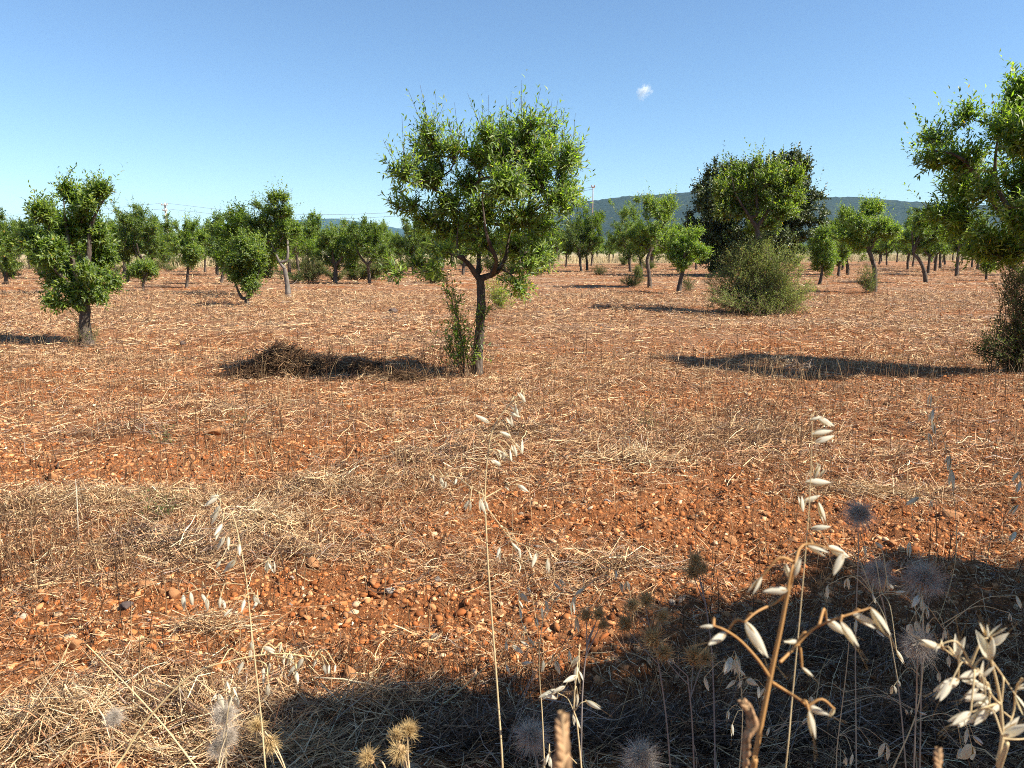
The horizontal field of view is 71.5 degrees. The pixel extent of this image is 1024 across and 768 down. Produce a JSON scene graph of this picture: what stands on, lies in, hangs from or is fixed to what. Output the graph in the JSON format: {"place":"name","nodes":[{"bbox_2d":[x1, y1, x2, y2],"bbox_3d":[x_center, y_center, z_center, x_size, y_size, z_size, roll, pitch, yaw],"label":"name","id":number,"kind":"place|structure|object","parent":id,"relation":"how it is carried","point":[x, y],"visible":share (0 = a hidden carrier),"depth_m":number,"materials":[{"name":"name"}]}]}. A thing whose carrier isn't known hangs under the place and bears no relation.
{"place":"outdoors","nodes":[
{"label":"outdoors","id":0,"kind":"place"},
{"bbox_2d":[269,219,434,236],"bbox_3d":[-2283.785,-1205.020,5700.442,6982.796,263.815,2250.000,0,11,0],"label":"hills","id":1,"kind":"structure","parent":0,"point":[401,231],"depth_m":5558.22,"materials":[{"name":"green plant"}]},
{"bbox_2d":[16,253,975,267],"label":"hay grass","id":2,"kind":"structure","parent":0,"point":[603,259],"depth_m":91.07,"materials":[{"name":"plant"}]},
{"bbox_2d":[0,251,1023,767],"bbox_3d":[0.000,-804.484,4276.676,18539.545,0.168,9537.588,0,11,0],"label":"ground","id":3,"kind":"structure","parent":0,"point":[362,613],"depth_m":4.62,"materials":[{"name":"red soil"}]},
{"bbox_2d":[0,207,21,269],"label":"almond tree","id":4,"kind":"object","parent":3,"relation":"on","point":[8,238],"visible":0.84,"depth_m":31.75,"materials":[{"name":"green plant"}]},
{"bbox_2d":[0,213,35,283],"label":"almond tree","id":5,"kind":"object","parent":3,"relation":"on","point":[5,226],"visible":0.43,"depth_m":32.77,"materials":[{"name":"green plant"}]},
{"bbox_2d":[21,205,86,261],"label":"almond tree","id":6,"kind":"object","parent":3,"relation":"on","point":[80,246],"visible":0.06,"depth_m":25.38,"materials":[{"name":"green plant"}]},
{"bbox_2d":[9,162,127,346],"bbox_3d":[-7.125,-2.032,11.484,1.612,3.033,1.621,-10,15,-43],"label":"almond tree","id":7,"kind":"object","parent":3,"relation":"on","point":[85,281],"visible":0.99,"depth_m":11.37,"materials":[{"name":"green plant"}]},
{"bbox_2d":[65,639,86,650],"bbox_3d":[-1.700,1.020,2.775,0.057,0.074,0.056,8,19,24],"label":"stone","id":8,"kind":"object","parent":3,"relation":"on","point":[72,646],"visible":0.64,"depth_m":2.75,"materials":[{"name":"orange stone"}]},
{"bbox_2d":[100,704,126,767],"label":"dry thistle","id":9,"kind":"object","parent":3,"relation":"on","point":[113,716],"visible":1,"depth_m":1.75,"materials":[{"name":"plant"}]},
{"bbox_2d":[105,210,143,278],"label":"almond tree","id":10,"kind":"object","parent":3,"relation":"on","point":[113,228],"visible":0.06,"depth_m":38.05,"materials":[{"name":"green plant"}]},
{"bbox_2d":[107,192,145,281],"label":"almond tree","id":11,"kind":"object","parent":3,"relation":"on","point":[132,251],"visible":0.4,"depth_m":34.87,"materials":[{"name":"green plant"}]},
{"bbox_2d":[86,644,196,767],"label":"straw stem","id":12,"kind":"object","parent":3,"relation":"on","point":[172,736],"visible":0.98,"depth_m":2.09,"materials":[{"name":"beige plant"}]},
{"bbox_2d":[110,203,174,281],"bbox_3d":[-17.829,-6.791,34.297,2.692,3.795,2.212,-2,11,-9],"label":"almond tree","id":13,"kind":"object","parent":3,"relation":"on","point":[125,220],"visible":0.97,"depth_m":34.02,"materials":[{"name":"green plant"}]},
{"bbox_2d":[125,249,159,290],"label":"almond tree","id":14,"kind":"object","parent":3,"relation":"on","point":[138,269],"visible":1,"depth_m":26.89,"materials":[{"name":"green plant"}]},
{"bbox_2d":[97,468,199,523],"bbox_3d":[-2.065,0.660,4.102,0.401,0.457,0.454,5,12,26],"label":"weed","id":15,"kind":"object","parent":3,"relation":"on","point":[154,509],"visible":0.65,"depth_m":4.13,"materials":[{"name":"beige plant"}]},
{"bbox_2d":[115,463,188,516],"bbox_3d":[-2.073,0.743,4.272,0.457,0.522,0.478,7,13,32],"label":"weed","id":16,"kind":"object","parent":3,"relation":"on","point":[165,507],"visible":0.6,"depth_m":4.23,"materials":[{"name":"brown plant"}]},
{"bbox_2d":[140,209,174,261],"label":"almond tree","id":17,"kind":"object","parent":3,"relation":"on","point":[165,227],"visible":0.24,"depth_m":43.65,"materials":[{"name":"green plant"}]},
{"bbox_2d":[146,411,189,445],"bbox_3d":[-2.824,0.483,5.715,0.384,0.480,0.411,0,11,0],"label":"weed","id":18,"kind":"object","parent":3,"relation":"on","point":[168,437],"visible":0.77,"depth_m":5.73,"materials":[{"name":"brown plant"}]},
{"bbox_2d":[168,587,180,599],"bbox_3d":[-1.510,0.942,3.181,0.050,0.076,0.056,0,11,2],"label":"stone","id":19,"kind":"object","parent":3,"relation":"on","point":[174,593],"visible":0.95,"depth_m":3.16,"materials":[{"name":"stone"}]},
{"bbox_2d":[165,208,209,287],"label":"almond tree","id":20,"kind":"object","parent":3,"relation":"on","point":[190,249],"visible":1,"depth_m":29.08,"materials":[{"name":"green plant"}]},
{"bbox_2d":[198,209,234,274],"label":"almond tree","id":21,"kind":"object","parent":3,"relation":"on","point":[209,245],"visible":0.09,"depth_m":43.44,"materials":[{"name":"green plant"}]},
{"bbox_2d":[203,201,238,283],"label":"almond tree","id":22,"kind":"object","parent":3,"relation":"on","point":[212,243],"visible":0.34,"depth_m":32.60,"materials":[{"name":"green plant"}]},
{"bbox_2d":[202,695,241,767],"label":"dry thistle","id":23,"kind":"object","parent":3,"relation":"on","point":[216,748],"visible":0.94,"depth_m":1.61,"materials":[{"name":"plant"}]},
{"bbox_2d":[114,643,335,767],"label":"wild oat","id":24,"kind":"object","parent":3,"relation":"on","point":[295,666],"visible":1,"depth_m":1.35,"materials":[{"name":"plant"}]},
{"bbox_2d":[211,680,238,767],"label":"wild oat","id":25,"kind":"object","parent":3,"relation":"on","point":[220,700],"visible":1,"depth_m":1.45,"materials":[{"name":"plant"}]},
{"bbox_2d":[181,491,275,767],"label":"wild oat","id":26,"kind":"object","parent":3,"relation":"on","point":[231,564],"visible":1,"depth_m":1.30,"materials":[{"name":"plant"}]},
{"bbox_2d":[217,226,271,304],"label":"almond tree","id":27,"kind":"object","parent":3,"relation":"on","point":[245,269],"visible":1,"depth_m":19.97,"materials":[{"name":"green plant"}]},
{"bbox_2d":[206,196,295,275],"bbox_3d":[-9.053,-4.836,24.947,2.680,3.384,2.559,1,11,6],"label":"almond tree","id":28,"kind":"object","parent":3,"relation":"on","point":[236,218],"visible":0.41,"depth_m":24.46,"materials":[{"name":"green plant"}]},
{"bbox_2d":[244,713,285,767],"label":"dry thistle","id":29,"kind":"object","parent":3,"relation":"on","point":[270,742],"visible":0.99,"depth_m":1.60,"materials":[{"name":"plant"}]},
{"bbox_2d":[239,176,304,296],"bbox_3d":[-7.631,-4.657,22.810,2.248,3.799,1.593,0,11,0],"label":"almond tree","id":30,"kind":"object","parent":3,"relation":"on","point":[267,220],"visible":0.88,"depth_m":22.60,"materials":[{"name":"green plant"}]},
{"bbox_2d":[273,265,305,281],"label":"bush","id":31,"kind":"object","parent":3,"relation":"on","point":[292,277],"visible":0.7,"depth_m":35.15,"materials":[{"name":"green plant"}]},
{"bbox_2d":[285,214,308,270],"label":"almond tree","id":32,"kind":"object","parent":3,"relation":"on","point":[300,254],"visible":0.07,"depth_m":50.68,"materials":[{"name":"green plant"}]},
{"bbox_2d":[271,215,323,272],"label":"almond tree","id":33,"kind":"object","parent":3,"relation":"on","point":[310,246],"visible":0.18,"depth_m":38.27,"materials":[{"name":"green plant"}]},
{"bbox_2d":[274,210,335,263],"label":"almond tree","id":34,"kind":"object","parent":3,"relation":"on","point":[313,219],"visible":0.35,"depth_m":45.38,"materials":[{"name":"green plant"}]},
{"bbox_2d":[296,249,327,283],"bbox_3d":[-9.477,-5.468,33.356,1.624,1.754,1.413,0,11,0],"label":"bush","id":35,"kind":"object","parent":3,"relation":"on","point":[307,274],"visible":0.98,"depth_m":33.37,"materials":[{"name":"green plant"}]},
{"bbox_2d":[193,337,441,382],"bbox_3d":[-2.266,-0.344,8.906,3.111,0.524,1.280,1,11,7],"label":"brush pile","id":36,"kind":"object","parent":3,"relation":"on","point":[277,356],"visible":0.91,"depth_m":8.81,"materials":[{"name":"brown plant"}]},
{"bbox_2d":[306,217,361,282],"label":"almond tree","id":37,"kind":"object","parent":3,"relation":"on","point":[338,253],"visible":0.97,"depth_m":33.26,"materials":[{"name":"green plant"}]},
{"bbox_2d":[320,267,349,280],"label":"bush","id":38,"kind":"object","parent":3,"relation":"on","point":[330,274],"visible":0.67,"depth_m":36.59,"materials":[{"name":"green plant"}]},
{"bbox_2d":[349,742,385,767],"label":"dry thistle","id":39,"kind":"object","parent":3,"relation":"on","point":[366,757],"visible":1,"depth_m":1.21,"materials":[{"name":"plant"}]},
{"bbox_2d":[344,212,393,282],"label":"almond tree","id":40,"kind":"object","parent":3,"relation":"on","point":[371,242],"visible":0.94,"depth_m":32.38,"materials":[{"name":"green plant"}]},
{"bbox_2d":[343,256,395,279],"bbox_3d":[-7.451,-6.093,37.345,3.190,1.462,1.364,-3,11,-14],"label":"bush","id":41,"kind":"object","parent":3,"relation":"on","point":[375,271],"visible":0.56,"depth_m":37.41,"materials":[{"name":"green plant"}]},
{"bbox_2d":[352,221,391,262],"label":"almond tree","id":42,"kind":"object","parent":3,"relation":"on","point":[387,240],"visible":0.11,"depth_m":45.50,"materials":[{"name":"green plant"}]},
{"bbox_2d":[365,218,400,263],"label":"almond tree","id":43,"kind":"object","parent":3,"relation":"on","point":[388,234],"visible":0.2,"depth_m":51.12,"materials":[{"name":"green plant"}]},
{"bbox_2d":[383,717,419,767],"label":"dry thistle","id":44,"kind":"object","parent":3,"relation":"on","point":[398,749],"visible":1,"depth_m":1.22,"materials":[{"name":"plant"}]},
{"bbox_2d":[389,214,432,272],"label":"almond tree","id":45,"kind":"object","parent":3,"relation":"on","point":[411,245],"visible":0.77,"depth_m":46.12,"materials":[{"name":"green plant"}]},
{"bbox_2d":[416,267,445,283],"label":"bush","id":46,"kind":"object","parent":3,"relation":"on","point":[435,280],"visible":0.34,"depth_m":32.96,"materials":[{"name":"green plant"}]},
{"bbox_2d":[438,232,483,274],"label":"almond tree","id":47,"kind":"object","parent":3,"relation":"on","point":[463,264],"visible":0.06,"depth_m":44.02,"materials":[{"name":"green plant"}]},
{"bbox_2d":[374,74,595,376],"bbox_3d":[-0.310,-1.851,8.415,2.639,3.634,2.144,0,11,0],"label":"almond tree","id":48,"kind":"object","parent":3,"relation":"on","point":[521,146],"visible":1,"depth_m":8.30,"materials":[{"name":"green plant"}]},
{"bbox_2d":[431,385,549,767],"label":"wild oat","id":49,"kind":"object","parent":3,"relation":"on","point":[483,506],"visible":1,"depth_m":1.25,"materials":[{"name":"plant"}]},
{"bbox_2d":[481,254,507,271],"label":"bush","id":50,"kind":"object","parent":3,"relation":"on","point":[490,264],"visible":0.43,"depth_m":51.54,"materials":[{"name":"green plant"}]},
{"bbox_2d":[484,278,515,308],"bbox_3d":[-0.361,-2.435,18.770,0.990,1.069,0.941,-9,14,-40],"label":"bush","id":51,"kind":"object","parent":3,"relation":"on","point":[499,300],"visible":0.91,"depth_m":18.71,"materials":[{"name":"green plant"}]},
{"bbox_2d":[0,263,1023,767],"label":"straw litter","id":52,"kind":"object","parent":3,"relation":"on","point":[52,705],"visible":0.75,"depth_m":3.95,"materials":[{"name":"beige plant"}]},
{"bbox_2d":[0,262,1023,766],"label":"dry stalks","id":53,"kind":"object","parent":3,"relation":"on","point":[516,672],"visible":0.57,"depth_m":4.56,"materials":[{"name":"beige plant"}]},
{"bbox_2d":[505,704,554,767],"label":"dry thistle","id":54,"kind":"object","parent":3,"relation":"on","point":[530,735],"visible":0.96,"depth_m":1.86,"materials":[{"name":"plant"}]},
{"bbox_2d":[533,229,566,273],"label":"almond tree","id":55,"kind":"object","parent":3,"relation":"on","point":[556,238],"visible":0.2,"depth_m":45.77,"materials":[{"name":"green plant"}]},
{"bbox_2d":[552,710,571,767],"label":"seed spike","id":56,"kind":"object","parent":3,"relation":"on","point":[562,757],"visible":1,"depth_m":0.36,"materials":[{"name":"plant"}]},
{"bbox_2d":[505,567,629,757],"bbox_3d":[0.137,0.837,1.752,0.309,0.878,0.279,0,11,0],"label":"wild oat","id":57,"kind":"object","parent":3,"relation":"on","point":[522,596],"visible":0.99,"depth_m":1.69,"materials":[{"name":"plant"}]},
{"bbox_2d":[524,644,610,767],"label":"wild oat","id":58,"kind":"object","parent":3,"relation":"on","point":[550,693],"visible":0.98,"depth_m":1.20,"materials":[{"name":"plant"}]},
{"bbox_2d":[554,212,600,270],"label":"almond tree","id":59,"kind":"object","parent":3,"relation":"on","point":[574,227],"visible":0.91,"depth_m":51.19,"materials":[{"name":"green plant"}]},
{"bbox_2d":[563,205,609,270],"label":"almond tree","id":60,"kind":"object","parent":3,"relation":"on","point":[599,216],"visible":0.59,"depth_m":51.73,"materials":[{"name":"green plant"}]},
{"bbox_2d":[573,605,612,767],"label":"dry thistle","id":61,"kind":"object","parent":3,"relation":"on","point":[584,615],"visible":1,"depth_m":1.67,"materials":[{"name":"plant"}]},
{"bbox_2d":[584,232,605,265],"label":"almond tree","id":62,"kind":"object","parent":3,"relation":"on","point":[593,251],"visible":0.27,"depth_m":69.70,"materials":[{"name":"green plant"}]},
{"bbox_2d":[597,238,615,260],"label":"almond tree","id":63,"kind":"object","parent":3,"relation":"on","point":[606,251],"visible":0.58,"depth_m":89.27,"materials":[{"name":"green plant"}]},
{"bbox_2d":[606,196,644,271],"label":"almond tree","id":64,"kind":"object","parent":3,"relation":"on","point":[627,211],"visible":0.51,"depth_m":49.74,"materials":[{"name":"green plant"}]},
{"bbox_2d":[615,270,646,286],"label":"bush","id":65,"kind":"object","parent":3,"relation":"on","point":[631,282],"visible":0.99,"depth_m":30.73,"materials":[{"name":"green plant"}]},
{"bbox_2d":[619,217,657,274],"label":"almond tree","id":66,"kind":"object","parent":3,"relation":"on","point":[632,247],"visible":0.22,"depth_m":45.58,"materials":[{"name":"green plant"}]},
{"bbox_2d":[614,731,668,767],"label":"dry thistle","id":67,"kind":"object","parent":3,"relation":"on","point":[641,756],"visible":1,"depth_m":1.62,"materials":[{"name":"plant"}]},
{"bbox_2d":[607,589,676,767],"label":"dry thistle","id":68,"kind":"object","parent":3,"relation":"on","point":[624,623],"visible":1,"depth_m":1.70,"materials":[{"name":"plant"}]},
{"bbox_2d":[623,185,681,287],"bbox_3d":[5.865,-6.227,29.483,2.427,4.505,2.557,0,11,0],"label":"almond tree","id":69,"kind":"object","parent":3,"relation":"on","point":[656,230],"visible":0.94,"depth_m":29.19,"materials":[{"name":"green plant"}]},
{"bbox_2d":[633,621,717,767],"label":"dry thistle","id":70,"kind":"object","parent":3,"relation":"on","point":[653,640],"visible":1,"depth_m":1.69,"materials":[{"name":"plant"}]},
{"bbox_2d":[661,216,715,292],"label":"almond tree","id":71,"kind":"object","parent":3,"relation":"on","point":[682,251],"visible":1,"depth_m":25.36,"materials":[{"name":"green plant"}]},
{"bbox_2d":[682,273,697,290],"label":"bush","id":72,"kind":"object","parent":3,"relation":"on","point":[687,286],"visible":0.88,"depth_m":26.86,"materials":[{"name":"green plant"}]},
{"bbox_2d":[675,548,715,767],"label":"dry thistle","id":73,"kind":"object","parent":3,"relation":"on","point":[695,568],"visible":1,"depth_m":1.83,"materials":[{"name":"plant"}]},
{"bbox_2d":[704,652,764,767],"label":"wild oat","id":74,"kind":"object","parent":3,"relation":"on","point":[731,664],"visible":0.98,"depth_m":1.59,"materials":[{"name":"plant"}]},
{"bbox_2d":[737,698,758,767],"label":"seed spike","id":75,"kind":"object","parent":3,"relation":"on","point":[752,727],"visible":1,"depth_m":0.50,"materials":[{"name":"plant"}]},
{"bbox_2d":[681,140,832,276],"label":"carob tree","id":76,"kind":"object","parent":3,"relation":"on","point":[704,203],"visible":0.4,"depth_m":41.92,"materials":[{"name":"green plant"}]},
{"bbox_2d":[694,228,823,317],"bbox_3d":[6.085,-2.684,17.424,3.111,2.254,2.519,0,11,0],"label":"bush","id":77,"kind":"object","parent":3,"relation":"on","point":[755,287],"visible":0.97,"depth_m":17.32,"materials":[{"name":"green plant"}]},
{"bbox_2d":[708,137,810,270],"bbox_3d":[6.126,-3.938,17.810,2.446,4.356,1.584,3,11,16],"label":"almond tree","id":78,"kind":"object","parent":3,"relation":"on","point":[778,210],"visible":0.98,"depth_m":17.50,"materials":[{"name":"green plant"}]},
{"bbox_2d":[690,538,902,767],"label":"wild oat","id":79,"kind":"object","parent":3,"relation":"on","point":[755,637],"visible":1,"depth_m":0.56,"materials":[{"name":"plant"}]},
{"bbox_2d":[805,218,842,283],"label":"almond tree","id":80,"kind":"object","parent":3,"relation":"on","point":[825,261],"visible":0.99,"depth_m":32.25,"materials":[{"name":"green plant"}]},
{"bbox_2d":[785,411,863,767],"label":"wild oat","id":81,"kind":"object","parent":3,"relation":"on","point":[814,481],"visible":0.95,"depth_m":0.85,"materials":[{"name":"plant"}]},
{"bbox_2d":[822,227,853,276],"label":"almond tree","id":82,"kind":"object","parent":3,"relation":"on","point":[845,253],"visible":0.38,"depth_m":42.07,"materials":[{"name":"green plant"}]},
{"bbox_2d":[765,623,932,767],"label":"wild oat","id":83,"kind":"object","parent":3,"relation":"on","point":[880,749],"visible":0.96,"depth_m":1.58,"materials":[{"name":"plant"}]},
{"bbox_2d":[827,204,882,274],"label":"almond tree","id":84,"kind":"object","parent":3,"relation":"on","point":[847,264],"visible":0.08,"depth_m":44.33,"materials":[{"name":"green plant"}]},
{"bbox_2d":[836,494,885,767],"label":"dry thistle","id":85,"kind":"object","parent":3,"relation":"on","point":[859,513],"visible":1,"depth_m":1.90,"materials":[{"name":"plant"}]},
{"bbox_2d":[827,189,904,291],"bbox_3d":[13.300,-5.393,26.667,2.674,3.862,2.518,0,11,0],"label":"almond tree","id":86,"kind":"object","parent":3,"relation":"on","point":[866,221],"visible":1,"depth_m":26.42,"materials":[{"name":"green plant"}]},
{"bbox_2d":[854,262,879,292],"bbox_3d":[13.118,-4.002,26.471,0.874,1.314,0.982,-8,14,-38],"label":"bush","id":87,"kind":"object","parent":3,"relation":"on","point":[867,284],"visible":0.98,"depth_m":26.33,"materials":[{"name":"green plant"}]},
{"bbox_2d":[855,553,906,767],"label":"dry thistle","id":88,"kind":"object","parent":3,"relation":"on","point":[872,572],"visible":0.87,"depth_m":1.77,"materials":[{"name":"plant"}]},
{"bbox_2d":[875,235,902,264],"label":"almond tree","id":89,"kind":"object","parent":3,"relation":"on","point":[885,247],"visible":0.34,"depth_m":71.92,"materials":[{"name":"green plant"}]},
{"bbox_2d":[891,214,917,269],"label":"almond tree","id":90,"kind":"object","parent":3,"relation":"on","point":[906,224],"visible":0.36,"depth_m":56.82,"materials":[{"name":"green plant"}]},
{"bbox_2d":[890,623,949,767],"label":"dry thistle","id":91,"kind":"object","parent":3,"relation":"on","point":[914,646],"visible":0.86,"depth_m":1.42,"materials":[{"name":"plant"}]},
{"bbox_2d":[891,544,954,767],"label":"dry thistle","id":92,"kind":"object","parent":3,"relation":"on","point":[923,577],"visible":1,"depth_m":1.79,"materials":[{"name":"plant"}]},
{"bbox_2d":[899,198,947,281],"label":"almond tree","id":93,"kind":"object","parent":3,"relation":"on","point":[920,240],"visible":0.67,"depth_m":34.07,"materials":[{"name":"green plant"}]},
{"bbox_2d":[825,542,1023,767],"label":"wild oat","id":94,"kind":"object","parent":3,"relation":"on","point":[966,751],"visible":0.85,"depth_m":1.52,"materials":[{"name":"plant"}]},
{"bbox_2d":[905,224,951,274],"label":"almond tree","id":95,"kind":"object","parent":3,"relation":"on","point":[934,250],"visible":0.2,"depth_m":44.90,"materials":[{"name":"green plant"}]},
{"bbox_2d":[910,238,952,270],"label":"almond tree","id":96,"kind":"object","parent":3,"relation":"on","point":[936,259],"visible":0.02,"depth_m":51.86,"materials":[{"name":"green plant"}]},
{"bbox_2d":[933,746,942,767],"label":"seed spike","id":97,"kind":"object","parent":3,"relation":"on","point":[938,756],"visible":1,"depth_m":0.45,"materials":[{"name":"plant"}]},
{"bbox_2d":[942,509,963,518],"bbox_3d":[2.568,0.780,4.155,0.096,0.075,0.104,-9,14,-39],"label":"stone","id":98,"kind":"object","parent":3,"relation":"on","point":[952,513],"visible":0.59,"depth_m":4.13,"materials":[{"name":"stone"}]},
{"bbox_2d":[942,217,975,275],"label":"almond tree","id":99,"kind":"object","parent":3,"relation":"on","point":[953,243],"visible":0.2,"depth_m":42.35,"materials":[{"name":"green plant"}]},
{"bbox_2d":[900,393,1021,638],"bbox_3d":[1.677,0.568,2.695,0.452,1.064,0.201,2,11,13],"label":"wild oat","id":100,"kind":"object","parent":3,"relation":"on","point":[951,478],"visible":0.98,"depth_m":2.65,"materials":[{"name":"plant"}]},
{"bbox_2d":[901,48,1023,272],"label":"almond tree","id":101,"kind":"object","parent":3,"relation":"on","point":[964,179],"visible":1,"depth_m":8.79,"materials":[{"name":"green plant"}]},
{"bbox_2d":[908,611,1023,767],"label":"wild oat","id":102,"kind":"object","parent":3,"relation":"on","point":[1010,729],"visible":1,"depth_m":0.61,"materials":[{"name":"plant"}]},
{"bbox_2d":[976,259,997,280],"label":"almond tree","id":103,"kind":"object","parent":3,"relation":"on","point":[986,269],"visible":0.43,"depth_m":35.99,"materials":[{"name":"green plant"}]},
{"bbox_2d":[957,247,1023,372],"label":"bush","id":104,"kind":"object","parent":3,"relation":"on","point":[1012,349],"visible":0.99,"depth_m":8.99,"materials":[{"name":"green plant"}]},
{"bbox_2d":[0,0,1023,233],"label":"sky","id":105,"kind":"structure","parent":0,"point":[199,103],"materials":[{"name":"blue"}]},
{"bbox_2d":[522,192,1016,250],"bbox_3d":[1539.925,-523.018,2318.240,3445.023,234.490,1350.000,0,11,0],"label":"hills","id":106,"kind":"structure","parent":0,"point":[899,210],"depth_m":2060.80,"materials":[{"name":"green plant"}]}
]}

